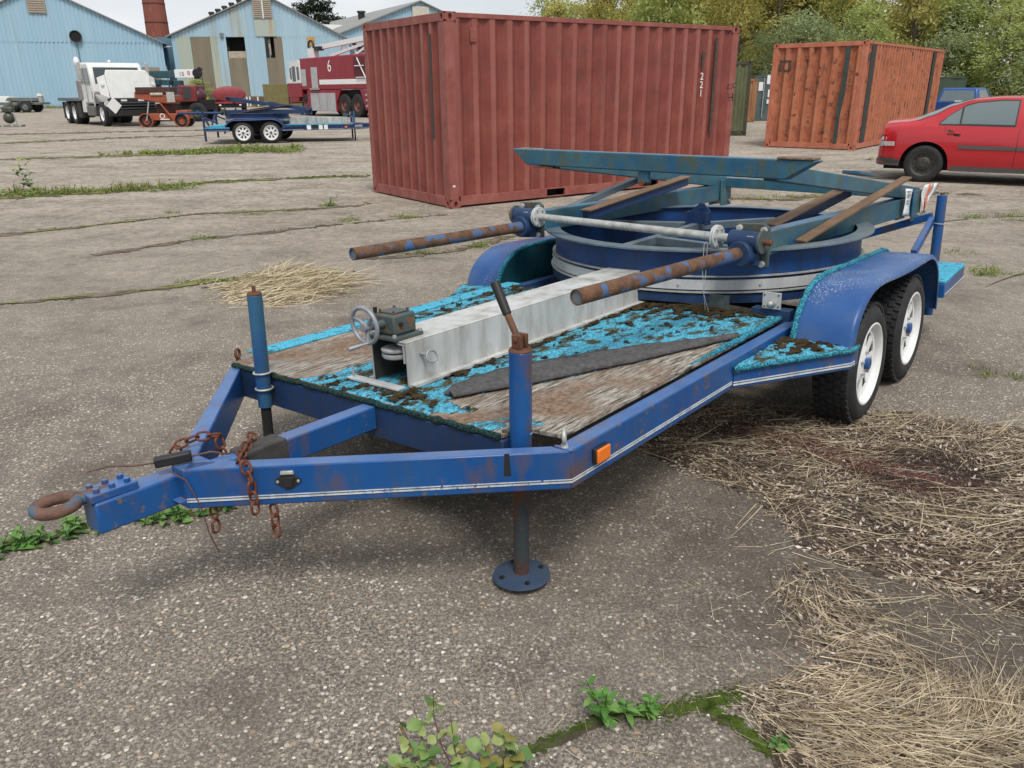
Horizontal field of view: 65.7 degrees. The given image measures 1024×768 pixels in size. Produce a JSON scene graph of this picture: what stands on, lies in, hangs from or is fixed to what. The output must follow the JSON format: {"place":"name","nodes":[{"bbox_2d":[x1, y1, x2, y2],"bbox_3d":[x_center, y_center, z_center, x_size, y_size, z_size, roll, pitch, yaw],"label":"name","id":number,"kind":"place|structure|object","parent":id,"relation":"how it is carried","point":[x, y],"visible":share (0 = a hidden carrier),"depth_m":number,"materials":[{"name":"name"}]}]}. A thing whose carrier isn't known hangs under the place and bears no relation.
{"place":"outdoors","nodes":[
{"label":"outdoors","id":0,"kind":"place"},
{"bbox_2d":[0,102,25,126],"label":"compressor","id":1,"kind":"object","parent":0,"point":[8,116],"visible":1,"depth_m":39.58,"materials":[{"name":"metal"}]},
{"bbox_2d":[0,0,1022,84],"label":"sky","id":2,"kind":"structure","parent":0,"point":[180,13],"materials":[{"name":"white"}]},
{"bbox_2d":[0,90,1023,767],"bbox_3d":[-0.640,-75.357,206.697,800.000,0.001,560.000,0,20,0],"label":"ground","id":3,"kind":"structure","parent":0,"point":[180,342],"depth_m":3.03,"materials":[{"name":"grey asphalt"}]},
{"bbox_2d":[0,96,30,111],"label":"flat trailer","id":4,"kind":"object","parent":3,"relation":"on","point":[9,99],"visible":0.27,"depth_m":68.99,"materials":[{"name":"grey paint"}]},
{"bbox_2d":[0,525,34,557],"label":"weed","id":5,"kind":"object","parent":3,"relation":"on","point":[26,546],"visible":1,"depth_m":2.99,"materials":[{"name":"green plant"}]},
{"bbox_2d":[11,157,35,189],"bbox_3d":[-8.365,-3.605,13.642,0.410,0.605,0.316,0,20,0],"label":"weed","id":6,"kind":"object","parent":3,"relation":"on","point":[25,179],"visible":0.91,"depth_m":13.64,"materials":[{"name":"green plant"}]},
{"bbox_2d":[0,93,49,112],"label":"flat trailer","id":7,"kind":"object","parent":3,"relation":"on","point":[34,104],"visible":1,"depth_m":67.18,"materials":[{"name":"grey paint"}]},
{"bbox_2d":[7,524,46,550],"bbox_3d":[-1.849,0.580,3.030,0.136,0.077,0.121,-8,22,-20],"label":"weed","id":8,"kind":"object","parent":3,"relation":"on","point":[22,541],"visible":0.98,"depth_m":3.02,"materials":[{"name":"green plant"}]},
{"bbox_2d":[31,515,89,542],"bbox_3d":[-1.734,0.567,3.060,0.105,0.083,0.192,12,24,30],"label":"weed","id":9,"kind":"object","parent":3,"relation":"on","point":[68,528],"visible":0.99,"depth_m":3.07,"materials":[{"name":"green plant"}]},
{"bbox_2d":[61,514,89,528],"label":"weed","id":10,"kind":"object","parent":3,"relation":"on","point":[81,520],"visible":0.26,"depth_m":3.14,"materials":[{"name":"green plant"}]},
{"bbox_2d":[0,0,169,107],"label":"hangar","id":11,"kind":"structure","parent":3,"relation":"on","point":[43,43],"depth_m":85.01,"materials":[{"name":"blue metal"}]},
{"bbox_2d":[141,67,161,86],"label":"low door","id":12,"kind":"structure","parent":11,"relation":"in","point":[142,68],"depth_m":88.21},
{"bbox_2d":[58,57,159,125],"bbox_3d":[-21.296,-15.396,41.703,3.400,3.288,8.660,-17,26,-38],"label":"white lorry","id":13,"kind":"object","parent":3,"relation":"on","point":[106,91],"visible":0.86,"depth_m":39.27,"materials":[{"name":"paint"}]},
{"bbox_2d":[140,513,160,524],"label":"weed","id":14,"kind":"object","parent":3,"relation":"on","point":[142,522],"visible":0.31,"depth_m":3.17,"materials":[{"name":"green plant"}]},
{"bbox_2d":[142,0,169,37],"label":"chimney","id":15,"kind":"object","parent":3,"relation":"on","point":[155,19],"visible":0.31,"depth_m":112.67,"materials":[{"name":"metal"}]},
{"bbox_2d":[148,504,179,525],"bbox_3d":[-1.405,0.516,3.187,0.103,0.079,0.144,0,20,0],"label":"weed","id":16,"kind":"object","parent":3,"relation":"on","point":[161,521],"visible":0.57,"depth_m":3.16,"materials":[{"name":"green plant"}]},
{"bbox_2d":[134,87,194,126],"bbox_3d":[-16.721,-13.341,38.264,2.376,1.828,1.280,-2,21,-4],"label":"scissor lift","id":17,"kind":"object","parent":3,"relation":"on","point":[168,110],"visible":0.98,"depth_m":37.91,"materials":[{"name":"orange paint"}]},
{"bbox_2d":[155,37,178,94],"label":"link wall","id":18,"kind":"structure","parent":3,"relation":"on","point":[169,55],"depth_m":90.01,"materials":[{"name":"blue metal"}]},
{"bbox_2d":[149,67,217,120],"bbox_3d":[-19.140,-16.434,45.040,4.000,2.867,2.000,0,20,0],"label":"crane truck","id":19,"kind":"object","parent":3,"relation":"on","point":[194,97],"visible":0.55,"depth_m":44.48,"materials":[{"name":"teal paint"}]},
{"bbox_2d":[163,505,215,523],"bbox_3d":[-1.297,0.515,3.185,0.191,0.081,0.121,0,20,0],"label":"weed","id":20,"kind":"object","parent":3,"relation":"on","point":[179,510],"visible":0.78,"depth_m":3.19,"materials":[{"name":"green plant"}]},
{"bbox_2d":[187,78,214,98],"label":"creeper","id":21,"kind":"object","parent":3,"relation":"on","point":[192,81],"visible":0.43,"depth_m":88.40,"materials":[{"name":"green plant"}]},
{"bbox_2d":[212,86,246,111],"bbox_3d":[-22.651,-22.894,63.770,2.500,1.940,3.800,-7,21,-16],"label":"tank trailer","id":22,"kind":"object","parent":3,"relation":"on","point":[219,94],"visible":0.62,"depth_m":62.02,"materials":[{"name":"paint"}]},
{"bbox_2d":[245,97,264,105],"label":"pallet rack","id":23,"kind":"object","parent":3,"relation":"on","point":[256,99],"visible":0.39,"depth_m":80.89,"materials":[{"name":"metal"}]},
{"bbox_2d":[165,0,363,99],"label":"hangar","id":24,"kind":"structure","parent":3,"relation":"on","point":[226,46],"depth_m":88.19,"materials":[{"name":"metal"}]},
{"bbox_2d":[177,97,368,143],"bbox_3d":[-7.564,-8.959,26.856,6.803,1.494,2.838,-4,21,-9],"label":"turntable trailer","id":25,"kind":"object","parent":3,"relation":"on","point":[271,123],"visible":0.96,"depth_m":25.81,"materials":[{"name":"blue paint"}]},
{"bbox_2d":[262,84,301,105],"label":"box body","id":26,"kind":"object","parent":3,"relation":"on","point":[277,93],"visible":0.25,"depth_m":75.09,"materials":[{"name":"green paint"}]},
{"bbox_2d":[179,247,394,314],"bbox_3d":[-1.899,-0.886,6.974,1.868,0.375,2.628,-18,26,-38],"label":"straw","id":27,"kind":"object","parent":3,"relation":"on","point":[280,286],"visible":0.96,"depth_m":6.97,"materials":[{"name":"beige plant"}]},
{"bbox_2d":[291,0,312,18],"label":"tree","id":28,"kind":"object","parent":3,"relation":"on","point":[301,8],"visible":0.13,"depth_m":155.29,"materials":[{"name":"green plant"}]},
{"bbox_2d":[303,0,327,23],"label":"tree","id":29,"kind":"object","parent":3,"relation":"on","point":[311,6],"visible":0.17,"depth_m":155.29,"materials":[{"name":"green plant"}]},
{"bbox_2d":[287,36,367,116],"bbox_3d":[-10.713,-19.845,51.284,3.140,4.757,10.750,-18,27,-39],"label":"fire engine","id":30,"kind":"object","parent":3,"relation":"on","point":[316,82],"visible":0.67,"depth_m":50.18,"materials":[{"name":"red paint"},{"name":"white paint"},{"name":"rubber"}]},
{"bbox_2d":[310,93,319,110],"bbox_3d":[-12.908,-18.513,52.073,0.025,1.090,1.080,-18,27,-39],"label":"locker door","id":31,"kind":"structure","parent":30,"relation":"in","point":[315,104],"depth_m":52.04,"materials":[{"name":"silver metal"}]},
{"bbox_2d":[319,93,327,110],"bbox_3d":[-12.193,-18.242,51.332,0.025,1.090,0.950,-18,27,-39],"label":"locker door","id":32,"kind":"structure","parent":30,"relation":"in","point":[322,96],"depth_m":51.31,"materials":[{"name":"silver metal"}]},
{"bbox_2d":[327,93,335,110],"bbox_3d":[-11.505,-17.982,50.618,0.025,1.090,1.000,-18,27,-39],"label":"locker door","id":33,"kind":"structure","parent":30,"relation":"in","point":[331,100],"depth_m":50.59,"materials":[{"name":"silver metal"}]},
{"bbox_2d":[312,0,342,21],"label":"tree","id":34,"kind":"object","parent":3,"relation":"on","point":[324,7],"visible":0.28,"depth_m":155.74,"materials":[{"name":"green plant"}]},
{"bbox_2d":[265,0,441,89],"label":"hangar","id":35,"kind":"structure","parent":3,"relation":"on","point":[350,27],"depth_m":108.73,"materials":[{"name":"blue metal"}]},
{"bbox_2d":[0,174,776,767],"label":"moss","id":36,"kind":"object","parent":3,"relation":"on","point":[710,700],"visible":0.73,"depth_m":2.21,"materials":[{"name":"green plant"}]},
{"bbox_2d":[0,138,822,302],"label":"moss band","id":37,"kind":"object","parent":3,"relation":"on","point":[183,284],"visible":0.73,"depth_m":11.37,"materials":[{"name":"green plant"}]},
{"bbox_2d":[388,754,436,767],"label":"bramble","id":38,"kind":"object","parent":3,"relation":"on","point":[395,761],"visible":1,"depth_m":1.95,"materials":[{"name":"green plant"}]},
{"bbox_2d":[381,688,470,767],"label":"bramble","id":39,"kind":"object","parent":3,"relation":"on","point":[414,748],"visible":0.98,"depth_m":1.96,"materials":[{"name":"green plant"}]},
{"bbox_2d":[0,129,979,303],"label":"soil band","id":40,"kind":"object","parent":3,"relation":"on","point":[494,240],"visible":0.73,"depth_m":9.71,"materials":[{"name":"soil"}]},
{"bbox_2d":[28,148,964,590],"bbox_3d":[0.465,-0.512,4.194,2.580,1.382,5.623,12,23,37],"label":"turntable trailer","id":41,"kind":"object","parent":3,"relation":"on","point":[578,318],"visible":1,"depth_m":3.53,"materials":[{"name":"blue paint"}]},
{"bbox_2d":[87,450,230,552],"bbox_3d":[-1.119,0.380,2.530,0.449,0.336,0.113,-3,21,-6],"label":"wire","id":42,"kind":"object","parent":41,"relation":"on","point":[170,459],"visible":1,"depth_m":2.48,"materials":[{"name":"black plastic"}]},
{"bbox_2d":[169,431,227,454],"bbox_3d":[-1.043,0.211,2.639,0.186,0.105,0.043,-6,21,-15],"label":"safety chain","id":43,"kind":"object","parent":41,"relation":"hanging from","point":[216,436],"visible":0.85,"depth_m":2.63,"materials":[{"name":"brown metal"}]},
{"bbox_2d":[209,507,220,533],"bbox_3d":[-0.951,0.433,2.541,0.029,0.097,0.034,-8,22,-18],"label":"safety chain","id":44,"kind":"object","parent":41,"relation":"hanging from","point":[215,519],"visible":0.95,"depth_m":2.54,"materials":[{"name":"brown metal"}]},
{"bbox_2d":[235,431,259,515],"bbox_3d":[-0.851,0.283,2.567,0.062,0.179,0.295,-6,21,-14],"label":"safety chain","id":45,"kind":"object","parent":41,"relation":"hanging from","point":[248,474],"visible":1,"depth_m":2.46,"materials":[{"name":"brown metal"}]},
{"bbox_2d":[269,504,281,537],"bbox_3d":[-0.754,0.435,2.530,0.030,0.120,0.037,-8,22,-19],"label":"safety chain","id":46,"kind":"object","parent":41,"relation":"hanging from","point":[277,516],"visible":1,"depth_m":2.53,"materials":[{"name":"brown metal"}]},
{"bbox_2d":[902,189,912,215],"bbox_3d":[2.641,-1.213,5.296,0.013,0.190,0.132,18,27,41],"label":"hanging label","id":47,"kind":"object","parent":41,"relation":"hanging from","point":[907,202],"visible":1,"depth_m":5.29,"materials":[{"name":"paper"}]},
{"bbox_2d":[921,183,938,213],"bbox_3d":[2.942,-1.316,5.588,0.031,0.196,0.332,17,27,39],"label":"tape flag","id":48,"kind":"object","parent":41,"relation":"attached to","point":[928,190],"visible":1,"depth_m":5.52,"materials":[{"name":"plastic"}]},
{"bbox_2d":[466,722,533,767],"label":"bramble","id":49,"kind":"object","parent":3,"relation":"on","point":[505,740],"visible":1,"depth_m":1.95,"materials":[{"name":"green plant"}]},
{"bbox_2d":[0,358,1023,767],"bbox_3d":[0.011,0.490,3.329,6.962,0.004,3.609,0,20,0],"label":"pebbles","id":50,"kind":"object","parent":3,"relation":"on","point":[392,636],"visible":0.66,"depth_m":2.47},
{"bbox_2d":[0,142,1023,283],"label":"weed patches","id":51,"kind":"object","parent":3,"relation":"on","point":[237,149],"visible":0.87,"depth_m":13.81,"materials":[{"name":"green plant"}]},
{"bbox_2d":[0,130,1023,380],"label":"grass","id":52,"kind":"structure","parent":3,"relation":"on","point":[272,150],"depth_m":12.88,"materials":[{"name":"green plant"}]},
{"bbox_2d":[0,130,1023,766],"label":"pavement joint","id":53,"kind":"object","parent":3,"relation":"on","point":[572,736],"visible":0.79,"depth_m":2.17,"materials":[{"name":"plant"}]},
{"bbox_2d":[362,11,739,208],"bbox_3d":[0.815,-4.703,13.535,5.944,2.590,2.546,-14,24,-32],"label":"shipping container","id":54,"kind":"object","parent":3,"relation":"on","point":[461,106],"visible":0.89,"depth_m":12.06,"materials":[{"name":"red metal"}]},
{"bbox_2d":[520,0,583,18],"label":"tree","id":55,"kind":"object","parent":3,"relation":"on","point":[547,4],"visible":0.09,"depth_m":59.14,"materials":[{"name":"green plant"}]},
{"bbox_2d":[537,0,579,17],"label":"tree","id":56,"kind":"object","parent":3,"relation":"on","point":[558,9],"visible":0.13,"depth_m":52.25,"materials":[{"name":"green plant"}]},
{"bbox_2d":[570,0,622,20],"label":"tree","id":57,"kind":"object","parent":3,"relation":"on","point":[595,8],"visible":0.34,"depth_m":55.34,"materials":[{"name":"green plant"}]},
{"bbox_2d":[575,1,618,19],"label":"tree","id":58,"kind":"object","parent":3,"relation":"on","point":[604,14],"visible":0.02,"depth_m":59.51,"materials":[{"name":"green plant"}]},
{"bbox_2d":[576,675,620,727],"bbox_3d":[0.238,0.865,2.132,0.130,0.136,0.105,0,20,0],"label":"weed","id":59,"kind":"object","parent":3,"relation":"on","point":[604,707],"visible":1,"depth_m":2.14,"materials":[{"name":"green plant"}]},
{"bbox_2d":[601,0,638,20],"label":"tree","id":60,"kind":"object","parent":3,"relation":"on","point":[629,2],"visible":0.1,"depth_m":59.87,"materials":[{"name":"green plant"}]},
{"bbox_2d":[611,0,663,21],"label":"tree","id":61,"kind":"object","parent":3,"relation":"on","point":[628,18],"visible":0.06,"depth_m":52.80,"materials":[{"name":"green plant"}]},
{"bbox_2d":[612,693,663,726],"bbox_3d":[0.345,0.886,2.170,0.150,0.069,0.106,0,20,0],"label":"weed","id":62,"kind":"object","parent":3,"relation":"on","point":[651,709],"visible":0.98,"depth_m":2.17,"materials":[{"name":"green plant"}]},
{"bbox_2d":[618,0,710,24],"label":"tree","id":63,"kind":"object","parent":3,"relation":"on","point":[649,7],"visible":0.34,"depth_m":45.96,"materials":[{"name":"green plant"}]},
{"bbox_2d":[669,0,725,25],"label":"tree","id":64,"kind":"object","parent":3,"relation":"on","point":[706,4],"visible":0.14,"depth_m":47.63,"materials":[{"name":"green plant"}]},
{"bbox_2d":[452,386,1023,767],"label":"straw","id":65,"kind":"object","parent":3,"relation":"on","point":[931,608],"visible":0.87,"depth_m":2.54,"materials":[{"name":"beige plant"}]},
{"bbox_2d":[706,0,774,74],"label":"tree","id":66,"kind":"object","parent":3,"relation":"on","point":[730,16],"visible":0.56,"depth_m":46.25,"materials":[{"name":"green plant"}]},
{"bbox_2d":[730,61,752,135],"bbox_3d":[7.308,-10.900,30.245,2.440,2.420,6.000,2,21,6],"label":"shipping container","id":67,"kind":"object","parent":3,"relation":"on","point":[741,97],"visible":0.25,"depth_m":27.36,"materials":[{"name":"green metal"}]},
{"bbox_2d":[711,0,774,61],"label":"tree","id":68,"kind":"object","parent":3,"relation":"on","point":[755,26],"visible":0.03,"depth_m":53.78,"materials":[{"name":"green plant"}]},
{"bbox_2d":[747,79,757,121],"bbox_3d":[11.291,-14.584,40.702,2.300,1.950,6.000,5,21,15],"label":"shipping container","id":69,"kind":"object","parent":3,"relation":"on","point":[752,100],"visible":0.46,"depth_m":37.77,"materials":[{"name":"orange metal"}]},
{"bbox_2d":[751,75,770,120],"bbox_3d":[14.742,-14.619,40.473,6.000,2.120,2.495,-2,21,-5],"label":"shipping container","id":70,"kind":"object","parent":3,"relation":"on","point":[762,99],"visible":0.15,"depth_m":39.13,"materials":[{"name":"metal"}]},
{"bbox_2d":[737,24,790,74],"bbox_3d":[14.664,-18.611,46.971,4.702,5.097,4.309,-7,22,-18],"label":"tree","id":71,"kind":"object","parent":3,"relation":"on","point":[759,38],"visible":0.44,"depth_m":46.14,"materials":[{"name":"green plant"}]},
{"bbox_2d":[740,0,809,74],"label":"tree","id":72,"kind":"object","parent":3,"relation":"on","point":[774,9],"visible":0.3,"depth_m":51.69,"materials":[{"name":"green plant"}]},
{"bbox_2d":[768,733,791,752],"bbox_3d":[0.700,0.936,2.071,0.070,0.040,0.043,-12,23,-29],"label":"weed","id":73,"kind":"object","parent":3,"relation":"on","point":[776,743],"visible":0.95,"depth_m":2.07,"materials":[{"name":"green plant"}]},
{"bbox_2d":[751,0,836,74],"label":"tree","id":74,"kind":"object","parent":3,"relation":"on","point":[798,24],"visible":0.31,"depth_m":46.15,"materials":[{"name":"green plant"}]},
{"bbox_2d":[767,0,848,43],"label":"tree","id":75,"kind":"object","parent":3,"relation":"on","point":[814,7],"visible":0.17,"depth_m":52.09,"materials":[{"name":"green plant"}]},
{"bbox_2d":[787,12,848,42],"bbox_3d":[17.880,-18.910,46.951,5.202,5.626,4.767,14,25,34],"label":"tree","id":76,"kind":"object","parent":3,"relation":"on","point":[822,30],"visible":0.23,"depth_m":46.01,"materials":[{"name":"green plant"}]},
{"bbox_2d":[633,393,1023,617],"bbox_3d":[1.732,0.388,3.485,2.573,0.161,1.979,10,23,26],"label":"straw","id":77,"kind":"object","parent":3,"relation":"on","point":[891,496],"visible":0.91,"depth_m":3.45,"materials":[{"name":"beige plant"}]},
{"bbox_2d":[640,402,1023,616],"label":"rotted litter","id":78,"kind":"object","parent":3,"relation":"on","point":[877,572],"visible":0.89,"depth_m":3.38,"materials":[{"name":"brown plant"}]},
{"bbox_2d":[844,441,1003,497],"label":"wet litter","id":79,"kind":"object","parent":78,"relation":"on","point":[943,465],"visible":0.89,"depth_m":3.51,"materials":[{"name":"brown plant"}]},
{"bbox_2d":[798,0,888,41],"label":"tree","id":80,"kind":"object","parent":3,"relation":"on","point":[843,3],"visible":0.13,"depth_m":52.00,"materials":[{"name":"green plant"}]},
{"bbox_2d":[826,26,869,41],"bbox_3d":[19.623,-18.658,47.094,4.185,5.019,4.566,-9,22,-21],"label":"tree","id":81,"kind":"object","parent":3,"relation":"on","point":[842,36],"visible":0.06,"depth_m":46.24,"materials":[{"name":"green plant"}]},
{"bbox_2d":[687,402,1013,513],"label":"red stalks","id":82,"kind":"object","parent":3,"relation":"on","point":[877,464],"visible":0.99,"depth_m":3.56,"materials":[{"name":"brown plant"}]},
{"bbox_2d":[764,40,944,149],"bbox_3d":[10.708,-8.866,24.327,2.464,2.690,8.304,15,26,36],"label":"shipping container","id":83,"kind":"object","parent":3,"relation":"on","point":[851,95],"visible":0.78,"depth_m":21.56,"materials":[{"name":"orange metal"}]},
{"bbox_2d":[831,0,899,43],"bbox_3d":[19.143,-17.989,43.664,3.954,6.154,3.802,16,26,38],"label":"tree","id":84,"kind":"object","parent":3,"relation":"on","point":[874,32],"visible":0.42,"depth_m":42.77,"materials":[{"name":"green plant"}]},
{"bbox_2d":[711,635,1023,767],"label":"straw","id":85,"kind":"object","parent":3,"relation":"on","point":[985,732],"visible":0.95,"depth_m":2.15,"materials":[{"name":"beige plant"}]},
{"bbox_2d":[835,0,903,38],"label":"tree","id":86,"kind":"object","parent":3,"relation":"on","point":[882,2],"visible":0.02,"depth_m":60.48,"materials":[{"name":"green plant"}]},
{"bbox_2d":[753,552,996,725],"bbox_3d":[1.126,0.799,2.493,0.639,0.181,0.810,-20,28,-41],"label":"straw","id":87,"kind":"object","parent":3,"relation":"on","point":[850,640],"visible":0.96,"depth_m":2.50,"materials":[{"name":"beige plant"}]},
{"bbox_2d":[742,666,1023,767],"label":"straw","id":88,"kind":"object","parent":3,"relation":"on","point":[880,725],"visible":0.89,"depth_m":2.11,"materials":[{"name":"beige plant"}]},
{"bbox_2d":[848,3,919,43],"bbox_3d":[24.736,-21.984,53.533,5.478,6.682,5.977,-9,22,-21],"label":"tree","id":89,"kind":"object","parent":3,"relation":"on","point":[901,37],"visible":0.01,"depth_m":52.11,"materials":[{"name":"green plant"}]},
{"bbox_2d":[883,1,926,43],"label":"tree","id":90,"kind":"object","parent":3,"relation":"on","point":[906,33],"visible":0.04,"depth_m":52.19,"materials":[{"name":"green plant"}]},
{"bbox_2d":[876,0,953,49],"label":"tree","id":91,"kind":"object","parent":3,"relation":"on","point":[913,6],"visible":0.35,"depth_m":44.99,"materials":[{"name":"green plant"}]},
{"bbox_2d":[883,0,953,56],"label":"tree","id":92,"kind":"object","parent":3,"relation":"on","point":[903,22],"visible":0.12,"depth_m":50.31,"materials":[{"name":"green plant"}]},
{"bbox_2d":[905,0,992,84],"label":"tree","id":93,"kind":"object","parent":3,"relation":"on","point":[950,3],"visible":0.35,"depth_m":43.64,"materials":[{"name":"green plant"}]},
{"bbox_2d":[920,29,978,81],"bbox_3d":[23.485,-16.939,43.603,4.208,4.744,3.931,-10,22,-23],"label":"tree","id":94,"kind":"object","parent":3,"relation":"on","point":[947,45],"visible":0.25,"depth_m":42.77,"materials":[{"name":"green plant"}]},
{"bbox_2d":[876,95,1023,181],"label":"parked car","id":95,"kind":"object","parent":3,"relation":"on","point":[984,134],"visible":1,"depth_m":13.60,"materials":[{"name":"red paint"}]},
{"bbox_2d":[936,76,966,100],"bbox_3d":[17.388,-12.206,34.216,3.000,1.930,2.400,-11,23,-27],"label":"shipping container","id":96,"kind":"object","parent":3,"relation":"on","point":[952,82],"visible":0.12,"depth_m":33.24,"materials":[{"name":"green metal"}]},
{"bbox_2d":[935,88,989,109],"bbox_3d":[16.866,-10.350,29.872,5.117,1.495,1.582,-19,27,-41],"label":"pickup truck","id":97,"kind":"object","parent":3,"relation":"on","point":[947,96],"visible":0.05,"depth_m":29.32,"materials":[{"name":"blue paint"}]},
{"bbox_2d":[920,0,1009,92],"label":"tree","id":98,"kind":"object","parent":3,"relation":"on","point":[951,23],"visible":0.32,"depth_m":43.55,"materials":[{"name":"green plant"}]},
{"bbox_2d":[921,0,1023,88],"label":"tree","id":99,"kind":"object","parent":3,"relation":"on","point":[1000,5],"visible":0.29,"depth_m":43.62,"materials":[{"name":"green plant"}]},
{"bbox_2d":[945,0,1007,82],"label":"tree","id":100,"kind":"object","parent":3,"relation":"on","point":[991,15],"visible":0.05,"depth_m":59.86,"materials":[{"name":"green plant"}]},
{"bbox_2d":[953,0,1023,96],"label":"tree","id":101,"kind":"object","parent":3,"relation":"on","point":[987,46],"visible":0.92,"depth_m":41.22,"materials":[{"name":"green plant"}]},
{"bbox_2d":[971,30,1023,94],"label":"tree","id":102,"kind":"object","parent":3,"relation":"on","point":[1020,57],"visible":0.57,"depth_m":41.46,"materials":[{"name":"green plant"}]},
{"bbox_2d":[996,0,1023,84],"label":"tree","id":103,"kind":"object","parent":3,"relation":"on","point":[1015,51],"visible":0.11,"depth_m":44.30,"materials":[{"name":"green plant"}]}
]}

